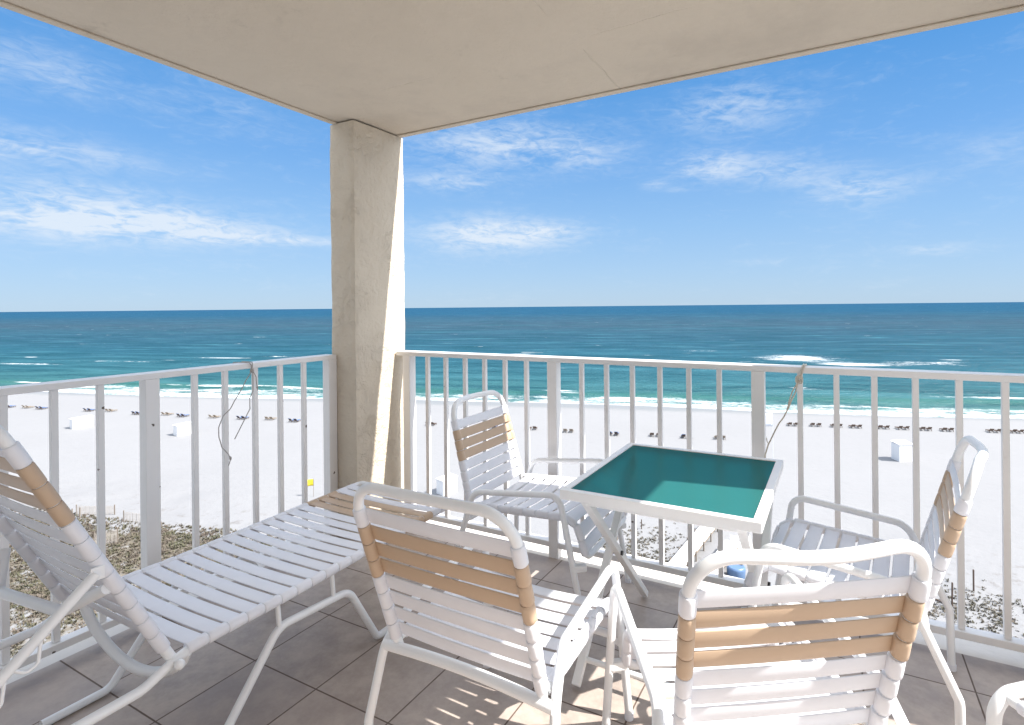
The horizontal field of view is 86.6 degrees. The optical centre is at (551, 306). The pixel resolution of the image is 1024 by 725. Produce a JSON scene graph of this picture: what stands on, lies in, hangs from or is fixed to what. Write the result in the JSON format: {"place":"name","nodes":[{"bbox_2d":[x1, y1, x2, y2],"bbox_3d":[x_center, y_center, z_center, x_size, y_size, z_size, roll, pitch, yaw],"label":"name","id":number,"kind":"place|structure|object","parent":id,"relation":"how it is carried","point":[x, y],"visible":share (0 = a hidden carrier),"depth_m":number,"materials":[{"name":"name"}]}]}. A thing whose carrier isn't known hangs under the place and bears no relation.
{"place":"outdoors","nodes":[
{"label":"outdoors","id":0,"kind":"place"},
{"bbox_2d":[0,302,1023,418],"bbox_3d":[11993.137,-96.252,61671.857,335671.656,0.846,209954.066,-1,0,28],"label":"sea","id":1,"kind":"structure","parent":0,"point":[36,347],"depth_m":285.70,"materials":[{"name":"liquid"}]},
{"bbox_2d":[0,0,1023,137],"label":"ceiling","id":2,"kind":"structure","parent":0,"point":[402,68],"depth_m":2.30,"materials":[{"name":"paint"}]},
{"bbox_2d":[0,532,1023,724],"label":"floor","id":3,"kind":"structure","parent":0,"point":[319,666],"depth_m":2.00,"materials":[{"name":"tile"}]},
{"bbox_2d":[0,354,337,670],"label":"railing","id":4,"kind":"object","parent":3,"relation":"on","point":[150,470],"visible":0.56,"depth_m":2.41,"materials":[{"name":"metal"}]},
{"bbox_2d":[218,361,257,465],"bbox_3d":[-1.622,0.537,2.751,0.121,0.501,0.200,-1,0,28],"label":"cord","id":5,"kind":"object","parent":4,"relation":"attached to","point":[252,372],"visible":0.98,"depth_m":2.75,"materials":[{"name":"grey"}]},
{"bbox_2d":[0,425,445,724],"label":"chaise lounge","id":6,"kind":"object","parent":3,"relation":"on","point":[114,590],"visible":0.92,"depth_m":1.78,"materials":[{"name":"white plastic"}]},
{"bbox_2d":[330,120,404,533],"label":"column","id":7,"kind":"structure","parent":3,"relation":"on","point":[367,243],"depth_m":3.30,"materials":[{"name":"paint"}]},
{"bbox_2d":[352,482,633,724],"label":"strap chair","id":8,"kind":"object","parent":3,"relation":"on","point":[452,618],"visible":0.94,"depth_m":1.45,"materials":[{"name":"white plastic"}]},
{"bbox_2d":[6,520,1023,684],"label":"kerb strip","id":9,"kind":"object","parent":3,"relation":"on","point":[992,653],"visible":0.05,"depth_m":2.31,"materials":[{"name":"paint"}]},
{"bbox_2d":[396,350,1023,652],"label":"railing","id":10,"kind":"object","parent":9,"relation":"on","point":[554,542],"visible":0.7,"depth_m":2.57,"materials":[{"name":"metal"}]},
{"bbox_2d":[764,364,806,457],"bbox_3d":[1.061,0.488,2.406,0.213,0.459,0.096,-1,0,-7],"label":"cord","id":11,"kind":"object","parent":10,"relation":"hanging from","point":[797,378],"visible":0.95,"depth_m":2.38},
{"bbox_2d":[451,390,630,594],"bbox_3d":[-0.075,0.912,2.634,0.774,0.930,0.586,-1,0,27],"label":"strap chair","id":12,"kind":"object","parent":3,"relation":"on","point":[522,487],"visible":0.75,"depth_m":2.60,"materials":[{"name":"white plastic"}]},
{"bbox_2d":[560,443,783,686],"bbox_3d":[0.506,1.009,2.112,0.680,0.718,0.753,-1,0,28],"label":"folding table","id":13,"kind":"object","parent":3,"relation":"on","point":[728,492],"visible":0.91,"depth_m":1.99,"materials":[{"name":"white paint"}]},
{"bbox_2d":[602,539,931,724],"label":"strap chair","id":14,"kind":"object","parent":3,"relation":"on","point":[737,666],"visible":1,"depth_m":1.17,"materials":[{"name":"white plastic"}]},
{"bbox_2d":[741,435,988,724],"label":"strap chair","id":15,"kind":"object","parent":3,"relation":"on","point":[940,549],"visible":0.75,"depth_m":1.88,"materials":[{"name":"white plastic"}]},
{"bbox_2d":[986,681,1023,724],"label":"footstool","id":16,"kind":"object","parent":3,"relation":"on","point":[1004,697],"visible":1,"depth_m":1.34,"materials":[{"name":"white plastic"}]},
{"bbox_2d":[0,7,1023,311],"label":"sky","id":17,"kind":"structure","parent":0,"point":[891,170],"materials":[{"name":"blue"}]},
{"bbox_2d":[8,392,1023,657],"bbox_3d":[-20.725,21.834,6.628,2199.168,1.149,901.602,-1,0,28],"label":"sand","id":18,"kind":"structure","parent":0,"point":[28,428],"depth_m":74.39,"materials":[{"name":"white sand"}]},
{"bbox_2d":[69,415,92,428],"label":"storage box","id":19,"kind":"object","parent":18,"relation":"on","point":[81,422],"visible":1,"depth_m":98.86,"materials":[{"name":"white paint"}]},
{"bbox_2d":[76,504,114,514],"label":"sand fence","id":20,"kind":"object","parent":18,"relation":"on","point":[92,512],"visible":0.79,"depth_m":57.04,"materials":[{"name":"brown wood"}]},
{"bbox_2d":[94,527,117,543],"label":"sand fence","id":21,"kind":"object","parent":18,"relation":"on","point":[116,534],"visible":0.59,"depth_m":49.68,"materials":[{"name":"brown wood"}]},
{"bbox_2d":[123,510,139,522],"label":"sand fence","id":22,"kind":"object","parent":18,"relation":"on","point":[132,517],"visible":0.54,"depth_m":54.94,"materials":[{"name":"brown wood"}]},
{"bbox_2d":[9,508,277,655],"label":"dune grass","id":23,"kind":"structure","parent":18,"relation":"on","point":[165,532],"depth_m":47.08,"materials":[{"name":"green plant"}]},
{"bbox_2d":[173,421,190,435],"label":"storage box","id":24,"kind":"object","parent":18,"relation":"on","point":[181,429],"visible":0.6,"depth_m":92.54,"materials":[{"name":"white paint"}]},
{"bbox_2d":[308,479,313,496],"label":"beach flag","id":25,"kind":"object","parent":18,"relation":"on","point":[310,482],"visible":0.8,"depth_m":61.96,"materials":[{"name":"yellow fabric"}]},
{"bbox_2d":[435,473,456,495],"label":"storage box","id":26,"kind":"object","parent":18,"relation":"on","point":[440,488],"visible":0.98,"depth_m":62.23,"materials":[{"name":"white paint"}]},
{"bbox_2d":[668,526,717,566],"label":"boardwalk","id":27,"kind":"structure","parent":18,"relation":"on","point":[701,535],"depth_m":46.78,"materials":[{"name":"beige wood"}]},
{"bbox_2d":[713,540,740,572],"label":"boardwalk","id":28,"kind":"structure","parent":18,"relation":"on","point":[728,544],"depth_m":46.19,"materials":[{"name":"beige wood"}]},
{"bbox_2d":[730,535,750,548],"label":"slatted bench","id":29,"kind":"object","parent":18,"relation":"on","point":[739,547],"visible":0.2,"depth_m":47.41,"materials":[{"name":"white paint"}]},
{"bbox_2d":[766,413,772,425],"bbox_3d":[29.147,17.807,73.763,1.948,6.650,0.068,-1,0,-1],"label":"storage box","id":30,"kind":"object","parent":18,"relation":"on","point":[769,419],"visible":0.47,"depth_m":73.79,"materials":[{"name":"white"}]},
{"bbox_2d":[595,522,1023,637],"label":"beach scrub","id":31,"kind":"object","parent":18,"relation":"on","point":[932,613],"visible":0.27,"depth_m":38.26,"materials":[{"name":"green plant"}]},
{"bbox_2d":[890,440,911,461],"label":"storage box","id":32,"kind":"object","parent":18,"relation":"on","point":[901,450],"visible":0.81,"depth_m":72.85,"materials":[{"name":"white paint"}]},
{"bbox_2d":[951,582,952,606],"bbox_3d":[28.146,20.369,38.082,0.085,1.927,0.085,1,0,5],"label":"fence stake","id":33,"kind":"object","parent":18,"relation":"on","point":[952,594],"visible":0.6,"depth_m":38.04,"materials":[{"name":"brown wood"}]},
{"bbox_2d":[972,569,974,590],"bbox_3d":[31.020,20.239,39.839,0.085,1.777,0.085,-1,0,5],"label":"fence stake","id":34,"kind":"object","parent":18,"relation":"on","point":[973,581],"visible":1,"depth_m":39.80,"materials":[{"name":"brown wood"}]},
{"bbox_2d":[727,564,745,578],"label":"blue bin","id":35,"kind":"object","parent":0,"point":[738,571],"visible":0.54,"depth_m":42.00,"materials":[{"name":"plastic"}]}
]}

